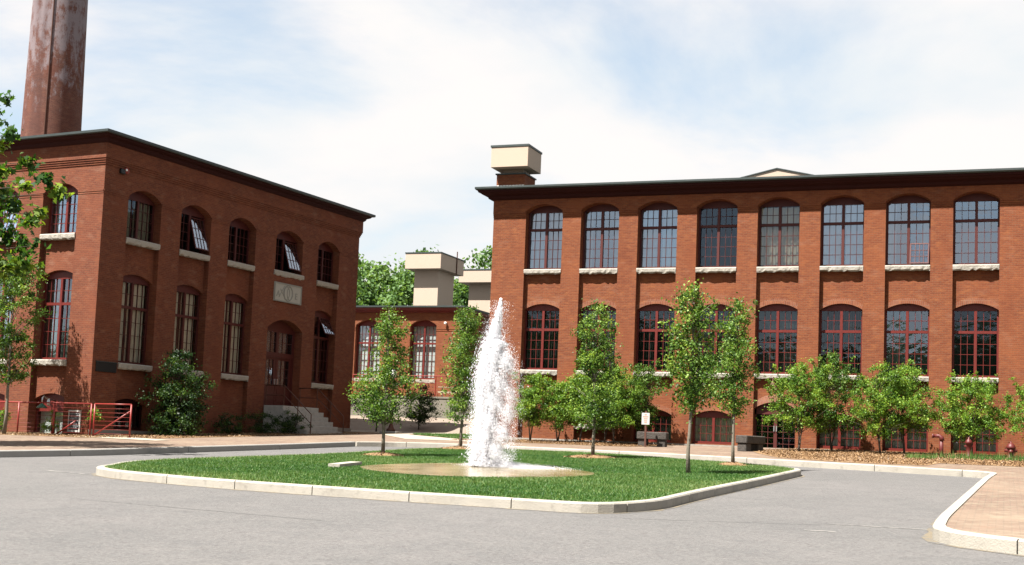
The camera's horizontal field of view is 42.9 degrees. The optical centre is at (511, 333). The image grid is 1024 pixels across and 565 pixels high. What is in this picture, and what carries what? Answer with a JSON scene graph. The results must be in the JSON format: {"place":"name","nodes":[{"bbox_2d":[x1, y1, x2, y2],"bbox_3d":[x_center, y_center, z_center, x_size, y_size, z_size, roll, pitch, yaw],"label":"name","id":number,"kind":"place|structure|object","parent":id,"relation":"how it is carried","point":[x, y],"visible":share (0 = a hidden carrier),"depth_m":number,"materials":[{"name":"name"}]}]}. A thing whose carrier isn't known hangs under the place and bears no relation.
{"place":"outdoors","nodes":[
{"label":"outdoors","id":0,"kind":"place"},
{"bbox_2d":[347,430,467,433],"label":"footpath","id":1,"kind":"structure","parent":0,"point":[378,431],"depth_m":66.27,"materials":[{"name":"beige concrete"}]},
{"bbox_2d":[351,380,396,431],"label":"gap tree","id":2,"kind":"object","parent":1,"relation":"on","point":[353,403],"visible":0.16,"depth_m":66.70,"materials":[{"name":"green plant"}]},
{"bbox_2d":[350,415,473,432],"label":"gravel bank","id":3,"kind":"structure","parent":0,"point":[439,425],"depth_m":70.32,"materials":[{"name":"beige gravel"}]},
{"bbox_2d":[373,431,469,440],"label":"footpath","id":4,"kind":"structure","parent":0,"point":[405,435],"depth_m":57.55,"materials":[{"name":"beige concrete"}]},
{"bbox_2d":[402,383,442,429],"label":"gap tree","id":5,"kind":"object","parent":4,"relation":"on","point":[421,416],"visible":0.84,"depth_m":68.91,"materials":[{"name":"green plant"}]},
{"bbox_2d":[413,432,474,438],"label":"grass","id":6,"kind":"structure","parent":0,"point":[456,435],"depth_m":60.87,"materials":[{"name":"green plant"}]},
{"bbox_2d":[105,447,793,501],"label":"island lawn","id":7,"kind":"structure","parent":0,"point":[462,476],"depth_m":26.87,"materials":[{"name":"plant"}]},
{"bbox_2d":[363,451,402,455],"bbox_3d":[-3.717,3.467,37.502,1.360,0.201,1.357,0,-5,21],"label":"mulch ring","id":8,"kind":"object","parent":7,"relation":"on","point":[383,453],"visible":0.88,"depth_m":37.31,"materials":[{"name":"brown wood"}]},
{"bbox_2d":[345,298,431,452],"bbox_3d":[-3.511,1.265,37.550,2.517,4.630,2.849,2,-5,5],"label":"young tree","id":9,"kind":"object","parent":8,"relation":"on","point":[383,415],"visible":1,"depth_m":37.57,"materials":[{"name":"green plant"}]},
{"bbox_2d":[441,446,470,448],"bbox_3d":[-1.748,3.878,44.344,1.630,0.194,1.648,0,-5,21],"label":"mulch ring","id":10,"kind":"object","parent":7,"relation":"on","point":[456,447],"visible":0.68,"depth_m":44.03,"materials":[{"name":"brown wood"}]},
{"bbox_2d":[431,302,484,446],"bbox_3d":[-1.546,1.455,44.675,2.012,5.131,2.096,-1,-6,32],"label":"young tree","id":11,"kind":"object","parent":10,"relation":"on","point":[470,326],"visible":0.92,"depth_m":44.43,"materials":[{"name":"green plant"}]},
{"bbox_2d":[360,463,593,476],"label":"pool water","id":12,"kind":"structure","parent":7,"relation":"on","point":[449,469],"depth_m":30.09,"materials":[{"name":"beige liquid"}]},
{"bbox_2d":[457,298,573,469],"bbox_3d":[0.403,1.221,32.062,4.231,4.219,2.114,0,-5,21],"label":"fountain jet","id":13,"kind":"object","parent":12,"relation":"on","point":[489,377],"visible":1,"depth_m":31.99,"materials":[{"name":"grey liquid"}]},
{"bbox_2d":[564,454,614,458],"bbox_3d":[2.449,3.717,39.478,1.786,0.200,1.779,0,-5,21],"label":"mulch ring","id":14,"kind":"object","parent":7,"relation":"on","point":[589,456],"visible":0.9,"depth_m":39.12,"materials":[{"name":"brown wood"}]},
{"bbox_2d":[555,298,625,454],"bbox_3d":[2.470,1.337,39.754,1.964,5.000,2.522,3,-5,-13],"label":"young tree","id":15,"kind":"object","parent":14,"relation":"on","point":[591,360],"visible":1,"depth_m":39.57,"materials":[{"name":"green plant"}]},
{"bbox_2d":[652,277,733,472],"bbox_3d":[4.404,1.023,31.528,1.958,4.834,1.946,0,-5,21],"label":"young tree","id":16,"kind":"object","parent":7,"relation":"on","point":[697,380],"visible":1,"depth_m":31.37,"materials":[{"name":"green plant"}]},
{"bbox_2d":[717,461,744,465],"bbox_3d":[6.122,3.614,36.219,0.983,0.194,0.983,0,-5,21],"label":"mulch ring","id":17,"kind":"object","parent":7,"relation":"on","point":[732,463],"visible":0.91,"depth_m":36.02,"materials":[{"name":"brown wood"}]},
{"bbox_2d":[704,292,765,462],"bbox_3d":[6.196,1.255,36.370,1.947,4.964,1.922,5,-6,-29],"label":"young tree","id":18,"kind":"object","parent":17,"relation":"on","point":[738,351],"visible":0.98,"depth_m":36.30,"materials":[{"name":"green plant"}]},
{"bbox_2d":[0,446,1023,564],"bbox_3d":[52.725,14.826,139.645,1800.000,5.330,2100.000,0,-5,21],"label":"ground","id":19,"kind":"structure","parent":0,"point":[46,518],"depth_m":18.19,"materials":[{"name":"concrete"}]},
{"bbox_2d":[20,0,87,136],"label":"chimney stack","id":20,"kind":"object","parent":19,"relation":"on","point":[53,92],"visible":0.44,"depth_m":82.07,"materials":[{"name":"brick"}]},
{"bbox_2d":[0,441,354,457],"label":"sidewalk kerb","id":21,"kind":"structure","parent":19,"relation":"on","point":[93,452],"depth_m":39.42,"materials":[{"name":"grey concrete"}]},
{"bbox_2d":[0,128,375,434],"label":"brick mill","id":22,"kind":"object","parent":19,"relation":"on","point":[242,286],"visible":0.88,"depth_m":54.37,"materials":[{"name":"red brick"},{"name":"pale stone"},{"name":"glass"}]},
{"bbox_2d":[0,276,10,365],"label":"window","id":23,"kind":"structure","parent":22,"relation":"in","point":[8,319],"depth_m":53.19,"materials":[{"name":"red paint"}]},
{"bbox_2d":[34,394,63,432],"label":"window","id":24,"kind":"structure","parent":22,"relation":"in","point":[44,411],"depth_m":51.58,"materials":[{"name":"red paint"}]},
{"bbox_2d":[30,271,72,365],"bbox_3d":[-17.979,-0.623,51.603,1.870,3.834,0.732,0,-5,27],"label":"window","id":25,"kind":"structure","parent":22,"relation":"in","point":[59,301],"depth_m":51.89,"materials":[{"name":"glass"}]},
{"bbox_2d":[40,185,77,240],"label":"window","id":26,"kind":"structure","parent":22,"relation":"in","point":[57,235],"depth_m":52.08,"materials":[{"name":"red paint"}]},
{"bbox_2d":[67,410,81,431],"bbox_3d":[-16.874,3.356,50.257,0.630,0.840,0.048,0,-5,27],"label":"notice board","id":27,"kind":"object","parent":22,"relation":"attached to","point":[74,415],"visible":0.85,"depth_m":50.23,"materials":[{"name":"white metal"}]},
{"bbox_2d":[95,361,117,372],"bbox_3d":[-15.806,1.281,50.800,0.055,0.410,1.140,0,-5,27],"label":"wall plaque","id":28,"kind":"object","parent":22,"relation":"attached to","point":[105,366],"depth_m":50.78,"materials":[{"name":"black metal"}]},
{"bbox_2d":[114,399,141,429],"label":"window","id":29,"kind":"structure","parent":22,"relation":"in","point":[120,410],"depth_m":52.50,"materials":[{"name":"red paint"}]},
{"bbox_2d":[117,275,152,371],"bbox_3d":[-15.300,-0.455,52.534,0.710,3.876,1.930,0,-5,27],"label":"window","id":30,"kind":"structure","parent":22,"relation":"in","point":[135,300],"depth_m":52.86,"materials":[{"name":"red paint"}]},
{"bbox_2d":[126,192,160,249],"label":"window","id":31,"kind":"structure","parent":22,"relation":"in","point":[140,223],"depth_m":53.15,"materials":[{"name":"red paint"}]},
{"bbox_2d":[173,285,203,376],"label":"window","id":32,"kind":"structure","parent":22,"relation":"in","point":[186,315],"depth_m":55.80,"materials":[{"name":"red paint"}]},
{"bbox_2d":[179,206,209,260],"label":"window","id":33,"kind":"structure","parent":22,"relation":"in","point":[197,225],"depth_m":55.84,"materials":[{"name":"red paint"}]},
{"bbox_2d":[221,294,248,381],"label":"window","id":34,"kind":"structure","parent":22,"relation":"in","point":[232,326],"depth_m":58.46,"materials":[{"name":"glass"}]},
{"bbox_2d":[227,219,254,270],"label":"window","id":35,"kind":"structure","parent":22,"relation":"in","point":[237,224],"depth_m":58.60,"materials":[{"name":"red paint"}]},
{"bbox_2d":[263,356,275,404],"bbox_3d":[-11.402,2.168,60.656,0.140,2.260,1.180,0,-5,27],"label":"door","id":36,"kind":"structure","parent":22,"relation":"in","point":[270,365],"depth_m":60.86,"materials":[{"name":"red paint"}]},
{"bbox_2d":[273,357,290,405],"bbox_3d":[-10.867,2.281,61.724,0.140,2.260,1.180,0,-5,27],"label":"door","id":37,"kind":"structure","parent":22,"relation":"in","point":[283,366],"depth_m":61.71,"materials":[{"name":"red paint"}]},
{"bbox_2d":[274,231,303,279],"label":"window","id":38,"kind":"structure","parent":22,"relation":"in","point":[291,253],"depth_m":61.79,"materials":[{"name":"red paint"}]},
{"bbox_2d":[311,311,334,389],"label":"window","id":39,"kind":"structure","parent":22,"relation":"in","point":[322,318],"depth_m":64.36,"materials":[{"name":"red paint"}]},
{"bbox_2d":[316,243,338,289],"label":"window","id":40,"kind":"structure","parent":22,"relation":"in","point":[323,247],"depth_m":64.66,"materials":[{"name":"red paint"}]},
{"bbox_2d":[351,395,475,418],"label":"retaining wall","id":41,"kind":"structure","parent":19,"relation":"on","point":[442,400],"depth_m":72.89,"materials":[{"name":"concrete"}]},
{"bbox_2d":[352,305,489,397],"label":"brick mill","id":42,"kind":"object","parent":19,"relation":"on","point":[429,327],"visible":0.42,"depth_m":80.05,"materials":[{"name":"red brick"},{"name":"patina metal"},{"name":"red paint"}]},
{"bbox_2d":[352,320,380,381],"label":"window","id":43,"kind":"structure","parent":42,"relation":"in","point":[367,340],"depth_m":81.36,"materials":[{"name":"white glass"}]},
{"bbox_2d":[407,320,436,382],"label":"window","id":44,"kind":"structure","parent":42,"relation":"in","point":[424,337],"depth_m":79.98,"materials":[{"name":"white glass"}]},
{"bbox_2d":[405,252,464,304],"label":"stucco tower","id":45,"kind":"structure","parent":42,"relation":"on","point":[436,273],"depth_m":86.98,"materials":[{"name":"paint"}]},
{"bbox_2d":[459,269,491,312],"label":"stucco tower","id":46,"kind":"structure","parent":42,"relation":"on","point":[477,282],"depth_m":92.99,"materials":[{"name":"paint"}]},
{"bbox_2d":[91,473,804,513],"bbox_3d":[-0.546,3.508,33.474,14.880,0.760,22.519,0,-5,21],"label":"kerb grit","id":47,"kind":"object","parent":19,"relation":"on","point":[93,474],"visible":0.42,"depth_m":23.79,"materials":[{"name":"grey concrete"}]},
{"bbox_2d":[96,448,800,512],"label":"island kerb","id":48,"kind":"structure","parent":19,"relation":"on","point":[672,500],"depth_m":23.21,"materials":[{"name":"concrete"}]},
{"bbox_2d":[355,441,1023,554],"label":"sidewalk kerb","id":49,"kind":"structure","parent":19,"relation":"on","point":[942,532],"depth_m":37.03,"materials":[{"name":"concrete"}]},
{"bbox_2d":[475,167,1023,455],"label":"brick mill","id":50,"kind":"object","parent":19,"relation":"on","point":[924,270],"visible":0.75,"depth_m":54.71,"materials":[{"name":"red brick"},{"name":"patina metal"},{"name":"maroon paint"}]},
{"bbox_2d":[491,144,541,185],"bbox_3d":[0.192,-7.436,59.505,1.840,2.030,1.900,0,-5,21],"label":"roof vent","id":51,"kind":"object","parent":50,"relation":"on","point":[516,164],"visible":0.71,"depth_m":58.90,"materials":[{"name":"beige metal"}]},
{"bbox_2d":[520,304,558,374],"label":"window","id":52,"kind":"structure","parent":50,"relation":"in","point":[543,307],"depth_m":58.16,"materials":[{"name":"red paint"}]},
{"bbox_2d":[524,206,562,274],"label":"window","id":53,"kind":"structure","parent":50,"relation":"in","point":[538,235],"depth_m":58.59,"materials":[{"name":"glass"}]},
{"bbox_2d":[576,304,615,375],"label":"window","id":54,"kind":"structure","parent":50,"relation":"in","point":[586,309],"depth_m":57.29,"materials":[{"name":"red paint"}]},
{"bbox_2d":[579,204,618,273],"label":"window","id":55,"kind":"structure","parent":50,"relation":"in","point":[588,229],"depth_m":57.59,"materials":[{"name":"red paint"}]},
{"bbox_2d":[633,409,671,441],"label":"window","id":56,"kind":"structure","parent":50,"relation":"in","point":[662,424],"depth_m":55.96,"materials":[{"name":"red paint"}]},
{"bbox_2d":[633,304,674,376],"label":"window","id":57,"kind":"structure","parent":50,"relation":"in","point":[655,307],"depth_m":56.38,"materials":[{"name":"red paint"}]},
{"bbox_2d":[636,203,676,273],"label":"window","id":58,"kind":"structure","parent":50,"relation":"in","point":[650,220],"depth_m":56.74,"materials":[{"name":"glass"}]},
{"bbox_2d":[693,411,731,444],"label":"window","id":59,"kind":"structure","parent":50,"relation":"in","point":[712,425],"depth_m":55.12,"materials":[{"name":"red paint"}]},
{"bbox_2d":[695,304,734,378],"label":"window","id":60,"kind":"structure","parent":50,"relation":"in","point":[720,307],"depth_m":55.47,"materials":[{"name":"red paint"}]},
{"bbox_2d":[695,201,737,272],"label":"window","id":61,"kind":"structure","parent":50,"relation":"in","point":[719,205],"depth_m":55.69,"materials":[{"name":"red paint"}]},
{"bbox_2d":[754,402,794,447],"bbox_3d":[10.936,3.825,54.102,1.740,1.980,0.170,0,-5,21],"label":"door","id":62,"kind":"structure","parent":50,"relation":"in","point":[758,410],"depth_m":54.18,"materials":[{"name":"red paint"}]},
{"bbox_2d":[739,168,812,177],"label":"roof monitor","id":63,"kind":"object","parent":50,"relation":"on","point":[777,172],"visible":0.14,"depth_m":66.58,"materials":[{"name":"beige paint"}]},
{"bbox_2d":[754,304,797,378],"bbox_3d":[11.035,0.327,54.294,1.740,3.193,0.680,0,-5,21],"label":"window","id":64,"kind":"structure","parent":50,"relation":"in","point":[776,342],"depth_m":54.54,"materials":[{"name":"grey glass"}]},
{"bbox_2d":[756,199,799,272],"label":"window","id":65,"kind":"structure","parent":50,"relation":"in","point":[778,248],"depth_m":54.90,"materials":[{"name":"grey glass"}]},
{"bbox_2d":[817,414,860,448],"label":"window","id":66,"kind":"structure","parent":50,"relation":"in","point":[847,439],"depth_m":53.25,"materials":[{"name":"red paint"}]},
{"bbox_2d":[819,304,862,379],"bbox_3d":[13.467,0.347,53.388,1.740,3.194,0.700,0,-5,21],"label":"window","id":67,"kind":"structure","parent":50,"relation":"in","point":[838,307],"depth_m":53.59,"materials":[{"name":"red paint"}]},
{"bbox_2d":[820,197,863,271],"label":"window","id":68,"kind":"structure","parent":50,"relation":"in","point":[831,242],"depth_m":53.97,"materials":[{"name":"glass"}]},
{"bbox_2d":[883,417,927,451],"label":"window","id":69,"kind":"structure","parent":50,"relation":"in","point":[918,444],"depth_m":52.33,"materials":[{"name":"red paint"}]},
{"bbox_2d":[883,304,929,381],"bbox_3d":[15.892,0.367,52.465,1.740,3.198,0.697,0,-5,21],"label":"window","id":70,"kind":"structure","parent":50,"relation":"in","point":[903,307],"depth_m":52.79,"materials":[{"name":"red paint"}]},
{"bbox_2d":[885,195,930,270],"bbox_3d":[16.072,-4.083,52.851,1.740,3.158,0.695,0,-5,21],"label":"window","id":71,"kind":"structure","parent":50,"relation":"in","point":[891,227],"depth_m":52.95,"materials":[{"name":"grey glass"}]},
{"bbox_2d":[951,418,997,453],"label":"window","id":72,"kind":"structure","parent":50,"relation":"in","point":[983,446],"depth_m":51.39,"materials":[{"name":"red paint"}]},
{"bbox_2d":[951,304,998,383],"bbox_3d":[18.293,0.378,51.478,1.740,3.199,0.550,0,-5,21],"label":"window","id":73,"kind":"structure","parent":50,"relation":"in","point":[970,307],"depth_m":51.63,"materials":[{"name":"red paint"}]},
{"bbox_2d":[953,193,999,270],"bbox_3d":[18.471,-4.068,51.860,1.740,3.167,0.549,0,-5,21],"label":"window","id":74,"kind":"structure","parent":50,"relation":"in","point":[976,197],"depth_m":51.98,"materials":[{"name":"red paint"}]},
{"bbox_2d":[922,519,1023,555],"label":"kerb grit","id":75,"kind":"object","parent":19,"relation":"on","point":[927,537],"visible":0.51,"depth_m":17.55,"materials":[{"name":"beige sand"}]},
{"bbox_2d":[0,433,1023,537],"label":"brick pavement","id":76,"kind":"structure","parent":0,"point":[993,505],"depth_m":40.60,"materials":[{"name":"beige brick"}]},
{"bbox_2d":[0,90,73,318],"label":"maple tree","id":77,"kind":"object","parent":76,"relation":"on","point":[10,263],"visible":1,"depth_m":37.20,"materials":[{"name":"green plant"}]},
{"bbox_2d":[78,436,162,440],"bbox_3d":[-13.984,3.793,47.534,5.192,0.079,1.683,-1,-6,36],"label":"concrete apron","id":78,"kind":"object","parent":76,"relation":"on","point":[135,438],"visible":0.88,"depth_m":47.02,"materials":[{"name":"grey concrete"}]},
{"bbox_2d":[92,403,131,437],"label":"pipe gate","id":79,"kind":"structure","parent":78,"relation":"on","point":[110,424],"depth_m":48.37,"materials":[{"name":"red metal"}]},
{"bbox_2d":[33,431,377,437],"bbox_3d":[-10.870,4.406,57.487,5.192,0.830,23.090,0,-6,29],"label":"mulch bed","id":80,"kind":"object","parent":76,"relation":"on","point":[231,436],"visible":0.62,"depth_m":53.96,"materials":[{"name":"brown wood"}]},
{"bbox_2d":[146,418,177,435],"bbox_3d":[-13.726,3.700,51.706,1.343,1.113,1.218,0,-5,21],"label":"bush","id":81,"kind":"object","parent":80,"relation":"on","point":[166,428],"visible":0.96,"depth_m":51.59,"materials":[{"name":"green plant"}]},
{"bbox_2d":[134,347,217,435],"bbox_3d":[-13.389,2.459,52.382,3.128,3.936,3.344,3,-5,-4],"label":"bush","id":82,"kind":"object","parent":80,"relation":"on","point":[181,415],"visible":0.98,"depth_m":51.94,"materials":[{"name":"green plant"}]},
{"bbox_2d":[209,412,245,433],"bbox_3d":[-12.203,3.874,56.191,1.603,1.250,1.524,1,-5,10],"label":"bush","id":83,"kind":"object","parent":80,"relation":"on","point":[226,423],"visible":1,"depth_m":56.05,"materials":[{"name":"green plant"}]},
{"bbox_2d":[243,407,280,433],"bbox_3d":[-11.200,3.926,58.054,1.887,1.341,1.693,-2,-7,42],"label":"bush","id":84,"kind":"object","parent":80,"relation":"on","point":[257,426],"visible":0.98,"depth_m":57.83,"materials":[{"name":"green plant"}]},
{"bbox_2d":[269,407,311,433],"bbox_3d":[-9.889,3.939,58.445,2.010,1.278,1.579,3,-5,-7],"label":"bush","id":85,"kind":"object","parent":80,"relation":"on","point":[287,426],"visible":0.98,"depth_m":58.24,"materials":[{"name":"green plant"}]},
{"bbox_2d":[262,405,341,433],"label":"entrance steps","id":86,"kind":"structure","parent":76,"relation":"on","point":[320,424],"depth_m":59.54,"materials":[{"name":"concrete"}]},
{"bbox_2d":[265,385,311,433],"bbox_3d":[-10.157,3.469,59.108,2.624,2.324,0.050,0,-5,27],"label":"handrail","id":87,"kind":"object","parent":86,"relation":"on","point":[290,402],"visible":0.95,"depth_m":59.10,"materials":[{"name":"brown metal"}]},
{"bbox_2d":[452,438,674,446],"bbox_3d":[2.112,4.539,54.844,9.000,0.205,5.500,0,-5,21],"label":"mulch bed","id":88,"kind":"object","parent":76,"relation":"on","point":[571,444],"visible":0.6,"depth_m":52.74,"materials":[{"name":"brown wood"}]},
{"bbox_2d":[508,371,554,440],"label":"tree","id":89,"kind":"object","parent":88,"relation":"on","point":[531,399],"visible":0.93,"depth_m":55.00,"materials":[{"name":"green plant"}]},
{"bbox_2d":[530,373,581,440],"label":"tree","id":90,"kind":"object","parent":88,"relation":"on","point":[558,413],"visible":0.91,"depth_m":54.89,"materials":[{"name":"green plant"}]},
{"bbox_2d":[562,368,591,441],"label":"tree","id":91,"kind":"object","parent":88,"relation":"on","point":[580,376],"visible":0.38,"depth_m":54.85,"materials":[{"name":"green plant"}]},
{"bbox_2d":[586,364,644,443],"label":"tree","id":92,"kind":"object","parent":88,"relation":"on","point":[623,403],"visible":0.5,"depth_m":53.30,"materials":[{"name":"green plant"}]},
{"bbox_2d":[618,360,664,431],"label":"tree","id":93,"kind":"object","parent":88,"relation":"on","point":[644,395],"visible":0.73,"depth_m":54.15,"materials":[{"name":"green plant"}]},
{"bbox_2d":[637,431,668,446],"bbox_3d":[5.622,4.218,52.102,1.200,0.600,0.520,1,-5,18],"label":"stone bench","id":94,"kind":"object","parent":76,"relation":"on","point":[661,438],"visible":0.85,"depth_m":51.86,"materials":[{"name":"stone"}]},
{"bbox_2d":[736,435,764,450],"bbox_3d":[8.986,4.133,49.122,0.520,0.600,1.250,-3,-7,45],"label":"stone bench","id":95,"kind":"object","parent":76,"relation":"on","point":[749,443],"visible":0.84,"depth_m":48.78,"materials":[{"name":"stone"}]},
{"bbox_2d":[753,448,1023,466],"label":"mulch bed","id":96,"kind":"object","parent":76,"relation":"on","point":[768,454],"visible":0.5,"depth_m":42.95,"materials":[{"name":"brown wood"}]},
{"bbox_2d":[756,358,837,450],"bbox_3d":[11.025,2.754,50.173,2.952,3.631,2.877,4,-5,-23],"label":"tree","id":97,"kind":"object","parent":96,"relation":"on","point":[800,388],"visible":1,"depth_m":50.03,"materials":[{"name":"green plant"}]},
{"bbox_2d":[798,348,866,450],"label":"tree","id":98,"kind":"object","parent":96,"relation":"on","point":[836,377],"visible":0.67,"depth_m":50.67,"materials":[{"name":"green plant"}]},
{"bbox_2d":[837,361,924,453],"bbox_3d":[13.933,2.742,49.027,2.778,3.661,2.996,7,-7,-44],"label":"tree","id":99,"kind":"object","parent":96,"relation":"on","point":[863,413],"visible":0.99,"depth_m":48.89,"materials":[{"name":"green plant"}]},
{"bbox_2d":[869,359,942,453],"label":"tree","id":100,"kind":"object","parent":96,"relation":"on","point":[922,409],"visible":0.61,"depth_m":49.23,"materials":[{"name":"green plant"}]},
{"bbox_2d":[917,369,1016,452],"bbox_3d":[17.071,2.960,48.912,3.294,3.353,3.250,-2,-7,44],"label":"tree","id":101,"kind":"object","parent":96,"relation":"on","point":[987,390],"visible":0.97,"depth_m":48.69,"materials":[{"name":"green plant"}]},
{"bbox_2d":[927,451,1023,460],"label":"weeds","id":102,"kind":"object","parent":96,"relation":"on","point":[999,456],"visible":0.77,"depth_m":45.48,"materials":[{"name":"green plant"}]},
{"bbox_2d":[985,377,1023,442],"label":"tree","id":103,"kind":"object","parent":96,"relation":"on","point":[1007,398],"visible":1,"depth_m":47.34,"materials":[{"name":"green plant"}]},
{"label":"mulch bed","id":104,"kind":"structure","parent":76,"relation":"on","visible":0},
{"bbox_2d":[0,249,56,433],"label":"young tree","id":105,"kind":"object","parent":104,"relation":"on","point":[17,337],"visible":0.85,"depth_m":49.26,"materials":[{"name":"green plant"}]},
{"bbox_2d":[0,401,92,435],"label":"pipe fence","id":106,"kind":"object","parent":104,"relation":"on","point":[19,410],"visible":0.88,"depth_m":49.63,"materials":[{"name":"red metal"}]},
{"bbox_2d":[0,0,1023,303],"label":"sky","id":107,"kind":"structure","parent":0,"point":[393,111],"materials":[{"name":"white"}]},
{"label":"hills","id":108,"kind":"structure","parent":0,"visible":0},
{"bbox_2d":[356,244,491,305],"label":"wood","id":109,"kind":"object","parent":108,"relation":"on","point":[400,285],"visible":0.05,"depth_m":123.73,"materials":[{"name":"green plant"}]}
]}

